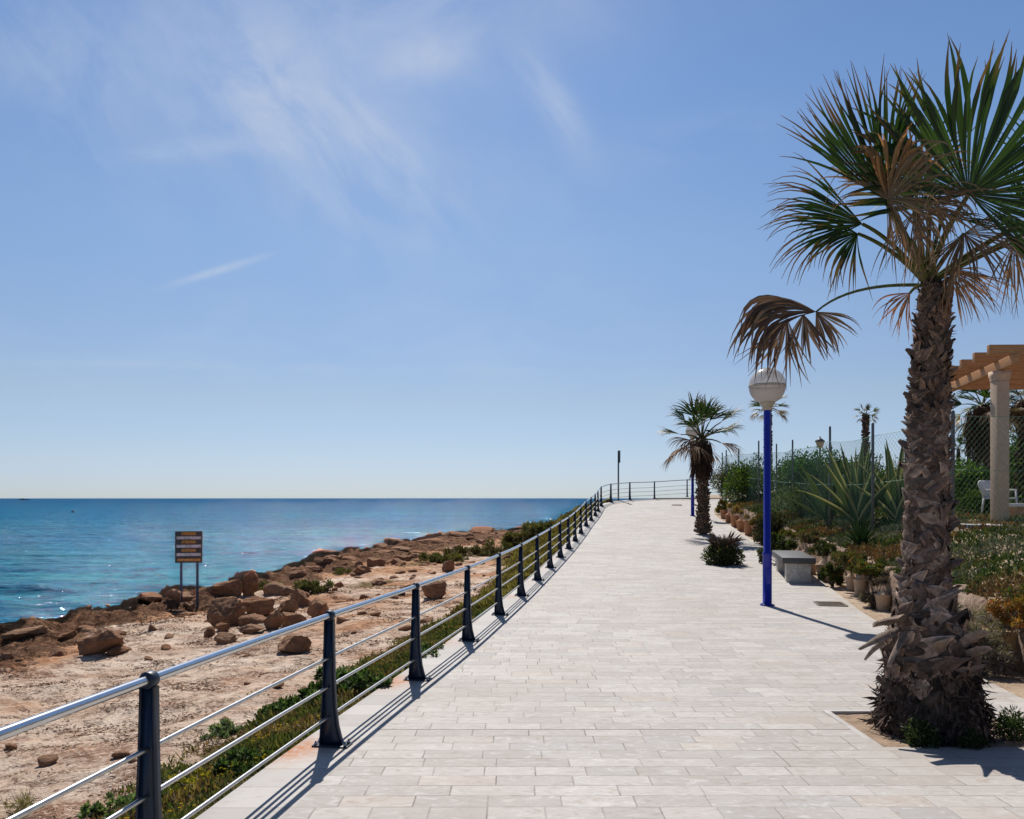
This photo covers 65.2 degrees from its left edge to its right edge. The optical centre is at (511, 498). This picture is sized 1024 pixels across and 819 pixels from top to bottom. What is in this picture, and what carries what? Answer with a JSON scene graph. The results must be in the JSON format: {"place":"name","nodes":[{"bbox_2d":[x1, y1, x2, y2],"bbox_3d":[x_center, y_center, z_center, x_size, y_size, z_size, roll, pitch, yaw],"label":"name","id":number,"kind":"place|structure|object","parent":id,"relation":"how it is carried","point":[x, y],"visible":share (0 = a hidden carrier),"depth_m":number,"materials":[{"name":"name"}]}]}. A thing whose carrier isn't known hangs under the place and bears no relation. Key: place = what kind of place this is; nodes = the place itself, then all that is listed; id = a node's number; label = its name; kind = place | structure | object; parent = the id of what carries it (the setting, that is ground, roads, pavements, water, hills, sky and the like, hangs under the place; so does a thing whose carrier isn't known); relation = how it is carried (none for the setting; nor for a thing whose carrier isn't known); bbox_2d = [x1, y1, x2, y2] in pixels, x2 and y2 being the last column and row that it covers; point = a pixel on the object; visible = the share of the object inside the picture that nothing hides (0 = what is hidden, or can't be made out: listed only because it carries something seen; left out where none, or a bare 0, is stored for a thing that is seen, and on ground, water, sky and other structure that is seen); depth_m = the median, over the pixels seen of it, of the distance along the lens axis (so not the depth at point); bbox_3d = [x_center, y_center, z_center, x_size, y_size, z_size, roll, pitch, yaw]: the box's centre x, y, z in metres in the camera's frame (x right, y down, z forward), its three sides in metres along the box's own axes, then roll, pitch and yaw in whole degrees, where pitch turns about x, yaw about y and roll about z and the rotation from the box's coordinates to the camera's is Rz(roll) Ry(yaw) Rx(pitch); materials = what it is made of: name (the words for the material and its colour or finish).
{"place":"outdoors","nodes":[
{"label":"outdoors","id":0,"kind":"place"},
{"bbox_2d":[0,500,620,818],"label":"beach ground","id":1,"kind":"structure","parent":0,"point":[85,760],"depth_m":11.61,"materials":[{"name":"sand"}]},
{"bbox_2d":[0,786,44,818],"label":"weed plant","id":2,"kind":"object","parent":1,"relation":"on","point":[22,804],"visible":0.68,"depth_m":5.85,"materials":[{"name":"green plant"}]},
{"bbox_2d":[0,625,47,639],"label":"shore rock","id":3,"kind":"object","parent":1,"relation":"on","point":[16,634],"visible":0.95,"depth_m":14.62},
{"bbox_2d":[37,754,58,766],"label":"stone","id":4,"kind":"object","parent":1,"relation":"on","point":[45,760],"visible":0.99,"depth_m":7.01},
{"bbox_2d":[77,629,124,655],"bbox_3d":[-6.526,2.294,12.708,0.671,0.438,0.458,0,0,-34],"label":"boulder","id":5,"kind":"object","parent":1,"relation":"on","point":[103,642],"visible":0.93,"depth_m":12.56,"materials":[{"name":"stone"}]},
{"bbox_2d":[77,790,134,818],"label":"weed plant","id":6,"kind":"object","parent":1,"relation":"on","point":[98,808],"visible":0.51,"depth_m":5.67,"materials":[{"name":"green plant"}]},
{"bbox_2d":[107,645,131,654],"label":"shore rock","id":7,"kind":"object","parent":1,"relation":"on","point":[119,649],"visible":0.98,"depth_m":12.63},
{"bbox_2d":[103,788,179,818],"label":"weed plant","id":8,"kind":"object","parent":1,"relation":"on","point":[133,799],"visible":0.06,"depth_m":4.70,"materials":[{"name":"green plant"}]},
{"bbox_2d":[137,592,162,601],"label":"shore rock","id":9,"kind":"object","parent":1,"relation":"on","point":[151,596],"visible":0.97,"depth_m":19.79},
{"bbox_2d":[164,589,181,602],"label":"boulder","id":10,"kind":"object","parent":1,"relation":"on","point":[174,595],"visible":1,"depth_m":18.74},
{"bbox_2d":[175,531,202,607],"bbox_3d":[-7.739,1.762,19.168,0.625,1.953,0.064,0,0,-8],"label":"warning board","id":11,"kind":"object","parent":1,"relation":"on","point":[188,546],"visible":1,"depth_m":19.15,"materials":[{"name":"paint"}]},
{"bbox_2d":[167,767,225,798],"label":"weed plant","id":12,"kind":"object","parent":1,"relation":"on","point":[193,777],"visible":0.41,"depth_m":5.13,"materials":[{"name":"green plant"}]},
{"bbox_2d":[200,718,244,740],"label":"weed plant","id":13,"kind":"object","parent":1,"relation":"on","point":[225,728],"visible":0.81,"depth_m":7.73,"materials":[{"name":"green plant"}]},
{"bbox_2d":[208,579,241,596],"bbox_3d":[-7.509,2.386,20.938,0.812,0.566,0.524,0,0,-23],"label":"boulder","id":14,"kind":"object","parent":1,"relation":"on","point":[229,588],"visible":0.93,"depth_m":20.80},
{"bbox_2d":[214,632,237,643],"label":"boulder","id":15,"kind":"object","parent":1,"relation":"on","point":[224,637],"visible":0.88,"depth_m":13.47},
{"bbox_2d":[206,596,246,626],"bbox_3d":[-5.590,2.270,15.684,0.672,0.682,0.589,0,0,28],"label":"boulder","id":16,"kind":"object","parent":1,"relation":"on","point":[231,610],"visible":0.73,"depth_m":15.54,"materials":[{"name":"stone"}]},
{"bbox_2d":[210,746,275,776],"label":"weed plant","id":17,"kind":"object","parent":1,"relation":"on","point":[233,754],"visible":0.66,"depth_m":5.27,"materials":[{"name":"green plant"}]},
{"bbox_2d":[0,581,489,818],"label":"dry seaweed","id":18,"kind":"object","parent":1,"relation":"on","point":[156,667],"visible":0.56,"depth_m":11.47,"materials":[{"name":"plant"}]},
{"bbox_2d":[242,571,258,595],"bbox_3d":[-6.888,2.304,21.066,0.469,0.797,0.402,0,0,29],"label":"boulder","id":19,"kind":"object","parent":1,"relation":"on","point":[250,584],"visible":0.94,"depth_m":20.95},
{"bbox_2d":[238,624,265,633],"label":"boulder","id":20,"kind":"object","parent":1,"relation":"on","point":[249,628],"visible":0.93,"depth_m":14.24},
{"bbox_2d":[238,613,266,625],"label":"boulder","id":21,"kind":"object","parent":1,"relation":"on","point":[254,618],"visible":0.79,"depth_m":15.21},
{"bbox_2d":[242,596,274,615],"bbox_3d":[-5.441,2.357,17.215,0.706,0.475,0.575,6,6,1],"label":"boulder","id":22,"kind":"object","parent":1,"relation":"on","point":[263,606],"visible":0.87,"depth_m":17.06,"materials":[{"name":"stone"}]},
{"bbox_2d":[263,609,282,629],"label":"boulder","id":23,"kind":"object","parent":1,"relation":"on","point":[273,620],"visible":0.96,"depth_m":14.55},
{"bbox_2d":[263,581,286,595],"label":"boulder","id":24,"kind":"object","parent":1,"relation":"on","point":[273,588],"visible":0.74,"depth_m":21.01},
{"bbox_2d":[256,699,301,717],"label":"weed plant","id":25,"kind":"object","parent":1,"relation":"on","point":[265,708],"visible":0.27,"depth_m":8.16,"materials":[{"name":"green plant"}]},
{"bbox_2d":[278,599,298,611],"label":"boulder","id":26,"kind":"object","parent":1,"relation":"on","point":[290,605],"visible":0.82,"depth_m":17.56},
{"bbox_2d":[86,596,493,818],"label":"bank weeds","id":27,"kind":"object","parent":1,"relation":"on","point":[303,714],"visible":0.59,"depth_m":6.54,"materials":[{"name":"green plant"}]},
{"bbox_2d":[277,635,311,653],"bbox_3d":[-3.355,2.247,12.178,0.559,0.359,0.438,6,-3,8],"label":"boulder","id":28,"kind":"object","parent":1,"relation":"on","point":[292,644],"visible":0.92,"depth_m":12.12,"materials":[{"name":"stone"}]},
{"bbox_2d":[282,612,306,626],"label":"boulder","id":29,"kind":"object","parent":1,"relation":"on","point":[290,619],"visible":0.77,"depth_m":14.87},
{"bbox_2d":[273,680,321,712],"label":"weed plant","id":30,"kind":"object","parent":1,"relation":"on","point":[287,703],"visible":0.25,"depth_m":8.19,"materials":[{"name":"green plant"}]},
{"bbox_2d":[290,589,309,605],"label":"boulder","id":31,"kind":"object","parent":1,"relation":"on","point":[299,596],"visible":0.7,"depth_m":18.32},
{"bbox_2d":[290,579,335,594],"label":"scrub","id":32,"kind":"object","parent":1,"relation":"on","point":[312,586],"visible":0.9,"depth_m":20.52,"materials":[{"name":"green plant"}]},
{"bbox_2d":[306,598,328,617],"bbox_3d":[-3.918,2.301,16.247,0.501,0.542,0.390,0,0,41],"label":"boulder","id":33,"kind":"object","parent":1,"relation":"on","point":[317,607],"visible":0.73,"depth_m":16.09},
{"bbox_2d":[305,666,402,703],"bbox_3d":[-1.479,1.742,7.666,0.885,0.337,0.919,0,0,0],"label":"weed plant","id":34,"kind":"object","parent":1,"relation":"on","point":[362,678],"visible":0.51,"depth_m":7.52,"materials":[{"name":"green plant"}]},
{"bbox_2d":[367,557,385,566],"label":"boulder","id":35,"kind":"object","parent":1,"relation":"on","point":[372,562],"visible":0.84,"depth_m":30.16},
{"bbox_2d":[417,537,444,544],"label":"boulder","id":36,"kind":"object","parent":1,"relation":"on","point":[435,540],"visible":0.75,"depth_m":43.65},
{"bbox_2d":[421,639,443,658],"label":"weed plant","id":37,"kind":"object","parent":1,"relation":"on","point":[424,647],"visible":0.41,"depth_m":8.98,"materials":[{"name":"green plant"}]},
{"bbox_2d":[421,581,446,598],"bbox_3d":[-1.801,2.169,18.672,0.586,0.517,0.477,6,9,10],"label":"boulder","id":38,"kind":"object","parent":1,"relation":"on","point":[435,590],"visible":0.82,"depth_m":18.52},
{"bbox_2d":[418,551,468,563],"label":"scrub","id":39,"kind":"object","parent":1,"relation":"on","point":[435,557],"visible":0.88,"depth_m":30.68,"materials":[{"name":"green plant"}]},
{"bbox_2d":[441,544,502,556],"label":"scrub","id":40,"kind":"object","parent":1,"relation":"on","point":[483,550],"visible":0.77,"depth_m":34.09,"materials":[{"name":"green plant"}]},
{"bbox_2d":[484,537,520,549],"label":"scrub","id":41,"kind":"object","parent":1,"relation":"on","point":[507,546],"visible":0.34,"depth_m":36.38,"materials":[{"name":"green plant"}]},
{"bbox_2d":[502,530,536,544],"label":"scrub","id":42,"kind":"object","parent":1,"relation":"on","point":[509,537],"visible":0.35,"depth_m":34.23,"materials":[{"name":"green plant"}]},
{"bbox_2d":[520,519,554,534],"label":"scrub","id":43,"kind":"object","parent":1,"relation":"on","point":[540,526],"visible":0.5,"depth_m":33.23,"materials":[{"name":"green plant"}]},
{"bbox_2d":[0,498,652,740],"bbox_3d":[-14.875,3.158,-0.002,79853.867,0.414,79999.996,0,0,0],"label":"sea","id":44,"kind":"structure","parent":0,"point":[58,558],"depth_m":74.60,"materials":[{"name":"blue liquid"}]},
{"bbox_2d":[0,0,1023,497],"label":"sky","id":45,"kind":"structure","parent":0,"point":[249,248],"materials":[{"name":"blue"}]},
{"bbox_2d":[439,497,609,619],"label":"bank grass","id":46,"kind":"structure","parent":0,"point":[528,550],"depth_m":22.50,"materials":[{"name":"green plant"}]},
{"bbox_2d":[280,499,1023,818],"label":"promenade paving","id":47,"kind":"structure","parent":0,"point":[636,659],"depth_m":6.22,"materials":[{"name":"stone"}]},
{"bbox_2d":[195,502,606,818],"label":"promenade kerb","id":48,"kind":"structure","parent":47,"relation":"on","point":[282,785],"depth_m":5.74,"materials":[{"name":"concrete"}]},
{"bbox_2d":[0,479,721,818],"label":"seaside railing","id":49,"kind":"object","parent":48,"relation":"on","point":[147,803],"visible":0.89,"depth_m":4.74,"materials":[{"name":"metal"}]},
{"bbox_2d":[685,427,698,515],"bbox_3d":[7.450,-1.176,33.000,0.582,3.802,0.582,0,0,0],"label":"street lamp","id":50,"kind":"object","parent":47,"relation":"on","point":[689,430],"visible":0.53,"depth_m":32.93,"materials":[{"name":"blue paint"}]},
{"bbox_2d":[657,392,744,533],"bbox_3d":[6.270,-1.162,26.369,2.973,4.904,3.062,0,0,-40],"label":"palm tree","id":51,"kind":"object","parent":47,"relation":"on","point":[700,451],"visible":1,"depth_m":26.30,"materials":[{"name":"green plant"}]},
{"bbox_2d":[700,540,745,565],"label":"bush","id":52,"kind":"object","parent":47,"relation":"on","point":[715,555],"visible":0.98,"depth_m":18.62,"materials":[{"name":"green plant"}]},
{"bbox_2d":[707,530,744,564],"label":"spiky plant","id":53,"kind":"object","parent":47,"relation":"on","point":[731,541],"visible":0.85,"depth_m":18.75,"materials":[{"name":"green plant"}]},
{"bbox_2d":[748,368,785,605],"bbox_3d":[4.083,-0.188,12.800,0.582,3.802,0.582,0,0,0],"label":"street lamp","id":54,"kind":"object","parent":47,"relation":"on","point":[768,395],"visible":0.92,"depth_m":12.74,"materials":[{"name":"metal"}]},
{"bbox_2d":[756,531,798,563],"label":"trailing plant","id":55,"kind":"object","parent":47,"relation":"on","point":[789,544],"visible":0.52,"depth_m":18.88,"materials":[{"name":"green plant"}]},
{"bbox_2d":[772,550,815,582],"bbox_3d":[5.860,1.412,16.720,0.620,0.500,2.300,0,0,13],"label":"stone bench","id":56,"kind":"object","parent":47,"relation":"on","point":[794,566],"visible":0.88,"depth_m":15.71,"materials":[{"name":"stone"}]},
{"bbox_2d":[813,601,847,606],"bbox_3d":[5.142,1.704,12.920,0.455,0.016,0.495,0,1,10],"label":"drain cover","id":57,"kind":"object","parent":47,"relation":"on","point":[828,603],"visible":1,"depth_m":12.91,"materials":[{"name":"metal"}]},
{"bbox_2d":[823,710,1023,747],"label":"planting pit edging","id":58,"kind":"object","parent":47,"relation":"on","point":[831,713],"visible":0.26,"depth_m":6.04,"materials":[{"name":"concrete"}]},
{"bbox_2d":[835,714,1023,746],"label":"planting pit soil","id":59,"kind":"structure","parent":58,"relation":"in","point":[864,728],"depth_m":5.71,"materials":[{"name":"soil"}]},
{"bbox_2d":[726,30,1023,746],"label":"palm tree","id":60,"kind":"object","parent":59,"relation":"on","point":[932,651],"visible":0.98,"depth_m":5.64,"materials":[{"name":"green plant"}]},
{"bbox_2d":[899,715,940,748],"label":"weed plant","id":61,"kind":"object","parent":59,"relation":"on","point":[925,737],"visible":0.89,"depth_m":5.43,"materials":[{"name":"green plant"}]},
{"bbox_2d":[951,725,991,749],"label":"weed plant","id":62,"kind":"object","parent":59,"relation":"on","point":[965,741],"visible":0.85,"depth_m":5.40,"materials":[{"name":"green plant"}]},
{"bbox_2d":[986,703,1023,741],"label":"weed plant","id":63,"kind":"object","parent":59,"relation":"on","point":[1014,723],"visible":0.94,"depth_m":5.59,"materials":[{"name":"green plant"}]},
{"bbox_2d":[653,492,1023,698],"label":"garden ground","id":64,"kind":"structure","parent":0,"point":[1013,682],"depth_m":12.07,"materials":[{"name":"soil"}]},
{"bbox_2d":[710,461,745,500],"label":"shrub","id":65,"kind":"object","parent":64,"relation":"on","point":[721,476],"visible":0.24,"depth_m":35.85,"materials":[{"name":"green plant"}]},
{"bbox_2d":[720,452,775,501],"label":"shrub","id":66,"kind":"object","parent":64,"relation":"on","point":[739,485],"visible":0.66,"depth_m":31.72,"materials":[{"name":"green plant"}]},
{"bbox_2d":[749,395,788,469],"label":"palm tree","id":67,"kind":"object","parent":64,"relation":"on","point":[781,413],"visible":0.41,"depth_m":44.91,"materials":[{"name":"green plant"}]},
{"bbox_2d":[750,511,789,546],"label":"shrub","id":68,"kind":"object","parent":64,"relation":"on","point":[777,520],"visible":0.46,"depth_m":23.05,"materials":[{"name":"green plant"}]},
{"bbox_2d":[747,454,814,496],"bbox_3d":[10.409,-0.802,30.032,2.365,1.703,2.658,0,0,-24],"label":"shrub","id":69,"kind":"object","parent":64,"relation":"on","point":[774,476],"visible":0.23,"depth_m":29.94,"materials":[{"name":"green plant"}]},
{"bbox_2d":[771,479,818,518],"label":"shrub","id":70,"kind":"object","parent":64,"relation":"on","point":[793,505],"visible":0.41,"depth_m":23.85,"materials":[{"name":"green plant"}]},
{"bbox_2d":[762,445,859,519],"bbox_3d":[8.293,-0.404,21.662,3.131,2.118,2.523,0,0,11],"label":"agave","id":71,"kind":"object","parent":64,"relation":"on","point":[814,487],"visible":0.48,"depth_m":21.66,"materials":[{"name":"plant"}]},
{"bbox_2d":[778,445,849,491],"bbox_3d":[11.228,-0.958,29.092,2.690,1.977,2.835,0,0,41],"label":"shrub","id":72,"kind":"object","parent":64,"relation":"on","point":[795,466],"visible":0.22,"depth_m":28.81,"materials":[{"name":"green plant"}]},
{"bbox_2d":[817,550,845,586],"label":"trailing plant","id":73,"kind":"object","parent":64,"relation":"on","point":[832,574],"visible":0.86,"depth_m":15.08,"materials":[{"name":"green plant"}]},
{"bbox_2d":[808,450,883,493],"bbox_3d":[11.766,-0.796,28.208,2.597,1.817,2.546,0,0,0],"label":"shrub","id":74,"kind":"object","parent":64,"relation":"on","point":[834,488],"visible":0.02,"depth_m":27.80,"materials":[{"name":"green plant"}]},
{"bbox_2d":[795,439,900,523],"bbox_3d":[8.310,-0.359,19.155,2.924,2.105,2.762,0,0,-36],"label":"agave","id":75,"kind":"object","parent":64,"relation":"on","point":[840,483],"visible":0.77,"depth_m":19.04,"materials":[{"name":"plant"}]},
{"bbox_2d":[845,572,855,590],"bbox_3d":[6.222,1.515,14.697,0.195,0.353,0.193,0,0,-25],"label":"clay pot","id":76,"kind":"object","parent":64,"relation":"on","point":[849,577],"visible":0.85,"depth_m":14.64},
{"bbox_2d":[853,575,866,595],"bbox_3d":[6.133,1.515,14.092,0.244,0.380,0.244,0,0,2],"label":"clay pot","id":77,"kind":"object","parent":64,"relation":"on","point":[860,583],"visible":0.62,"depth_m":14.02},
{"bbox_2d":[834,514,886,544],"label":"spiky plant","id":78,"kind":"object","parent":64,"relation":"on","point":[859,535],"visible":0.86,"depth_m":16.11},
{"bbox_2d":[853,402,878,460],"bbox_3d":[15.949,-2.260,35.971,1.131,4.120,1.108,0,0,44],"label":"palm tree","id":79,"kind":"object","parent":64,"relation":"on","point":[866,420],"visible":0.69,"depth_m":35.91,"materials":[{"name":"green plant"}]},
{"bbox_2d":[722,410,1023,530],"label":"wire fence","id":80,"kind":"object","parent":64,"relation":"on","point":[953,468],"visible":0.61,"depth_m":18.30,"materials":[{"name":"metal"}]},
{"bbox_2d":[858,567,889,609],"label":"dry plant","id":81,"kind":"object","parent":64,"relation":"on","point":[867,597],"visible":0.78,"depth_m":12.59,"materials":[{"name":"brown plant"}]},
{"bbox_2d":[727,502,1023,674],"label":"planter wall","id":82,"kind":"structure","parent":64,"relation":"on","point":[964,599],"depth_m":11.97,"materials":[{"name":"stone"}]},
{"bbox_2d":[726,502,754,514],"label":"trailing plant","id":83,"kind":"object","parent":82,"relation":"on","point":[735,509],"visible":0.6,"depth_m":29.37,"materials":[{"name":"green plant"}]},
{"bbox_2d":[778,528,805,539],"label":"trailing plant","id":84,"kind":"object","parent":82,"relation":"on","point":[789,533],"visible":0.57,"depth_m":20.41,"materials":[{"name":"green plant"}]},
{"bbox_2d":[796,529,820,543],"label":"trailing plant","id":85,"kind":"object","parent":82,"relation":"attached to","point":[808,539],"visible":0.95,"depth_m":18.22,"materials":[{"name":"green plant"}]},
{"bbox_2d":[807,539,837,556],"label":"trailing plant","id":86,"kind":"object","parent":82,"relation":"on","point":[822,548],"visible":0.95,"depth_m":16.43,"materials":[{"name":"green plant"}]},
{"bbox_2d":[830,549,860,569],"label":"trailing plant","id":87,"kind":"object","parent":82,"relation":"on","point":[844,567],"visible":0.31,"depth_m":14.49,"materials":[{"name":"green plant"}]},
{"bbox_2d":[830,550,874,568],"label":"trailing plant","id":88,"kind":"object","parent":82,"relation":"on","point":[844,558],"visible":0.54,"depth_m":13.92,"materials":[{"name":"green plant"}]},
{"bbox_2d":[846,556,889,577],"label":"trailing plant","id":89,"kind":"object","parent":82,"relation":"attached to","point":[862,568],"visible":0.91,"depth_m":12.71,"materials":[{"name":"green plant"}]},
{"bbox_2d":[984,594,1023,628],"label":"trailing plant","id":90,"kind":"object","parent":82,"relation":"on","point":[996,610],"visible":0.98,"depth_m":7.79,"materials":[{"name":"orange plant"}]},
{"bbox_2d":[1000,583,1023,611],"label":"trailing plant","id":91,"kind":"object","parent":82,"relation":"attached to","point":[1011,590],"visible":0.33,"depth_m":8.05,"materials":[{"name":"green plant"}]},
{"bbox_2d":[730,492,1023,606],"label":"ground cover","id":92,"kind":"object","parent":64,"relation":"on","point":[876,549],"visible":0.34,"depth_m":13.55,"materials":[{"name":"plant"}]},
{"bbox_2d":[874,589,891,610],"bbox_3d":[5.735,1.562,12.356,0.260,0.331,0.260,0,0,-7],"label":"clay pot","id":93,"kind":"object","parent":64,"relation":"on","point":[883,597],"visible":1,"depth_m":12.28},
{"bbox_2d":[848,440,968,519],"bbox_3d":[9.020,-0.441,18.659,2.414,1.939,2.609,0,0,0],"label":"agave","id":94,"kind":"object","parent":64,"relation":"on","point":[888,492],"visible":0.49,"depth_m":18.41,"materials":[{"name":"plant"}]},
{"bbox_2d":[949,457,1013,506],"bbox_3d":[12.501,-0.352,22.066,2.043,1.596,1.955,0,0,-30],"label":"shrub","id":95,"kind":"object","parent":64,"relation":"on","point":[973,471],"visible":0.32,"depth_m":21.65,"materials":[{"name":"green plant"}]},
{"bbox_2d":[950,477,1012,513],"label":"shrub","id":96,"kind":"object","parent":64,"relation":"on","point":[974,497],"visible":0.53,"depth_m":19.51,"materials":[{"name":"green plant"}]},
{"bbox_2d":[957,603,1007,645],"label":"dry plant","id":97,"kind":"object","parent":64,"relation":"on","point":[982,618],"visible":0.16,"depth_m":8.50,"materials":[{"name":"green plant"}]},
{"bbox_2d":[950,344,1023,522],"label":"pergola","id":98,"kind":"object","parent":64,"relation":"on","point":[997,371],"visible":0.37,"depth_m":16.44,"materials":[{"name":"paint"}]},
{"bbox_2d":[950,390,1023,479],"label":"palm tree","id":99,"kind":"object","parent":64,"relation":"on","point":[982,408],"visible":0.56,"depth_m":22.31,"materials":[{"name":"green plant"}]},
{"bbox_2d":[958,608,1023,677],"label":"dry plant","id":100,"kind":"object","parent":64,"relation":"on","point":[1002,656],"visible":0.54,"depth_m":7.83,"materials":[{"name":"green plant"}]},
{"bbox_2d":[978,480,1017,511],"bbox_3d":[11.445,0.006,18.814,0.660,0.873,0.574,0,0,-14],"label":"garden chair","id":101,"kind":"object","parent":64,"relation":"on","point":[984,488],"visible":0.44,"depth_m":18.98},
{"bbox_2d":[984,626,1016,669],"bbox_3d":[5.057,1.528,8.206,0.427,0.404,0.427,0,0,2],"label":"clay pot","id":102,"kind":"object","parent":64,"relation":"on","point":[1012,640],"visible":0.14,"depth_m":8.03,"materials":[{"name":"ceramic"}]},
{"bbox_2d":[1009,390,1023,491],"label":"palm tree","id":103,"kind":"object","parent":64,"relation":"on","point":[1019,452],"visible":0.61,"depth_m":22.43,"materials":[{"name":"green plant"}]},
{"bbox_2d":[1009,425,1023,496],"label":"shrub","id":104,"kind":"object","parent":64,"relation":"on","point":[1013,458],"visible":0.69,"depth_m":22.26,"materials":[{"name":"green plant"}]},
{"bbox_2d":[1009,504,1023,521],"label":"parapet wall","id":105,"kind":"structure","parent":64,"relation":"on","point":[1017,509],"depth_m":17.09,"materials":[{"name":"concrete"}]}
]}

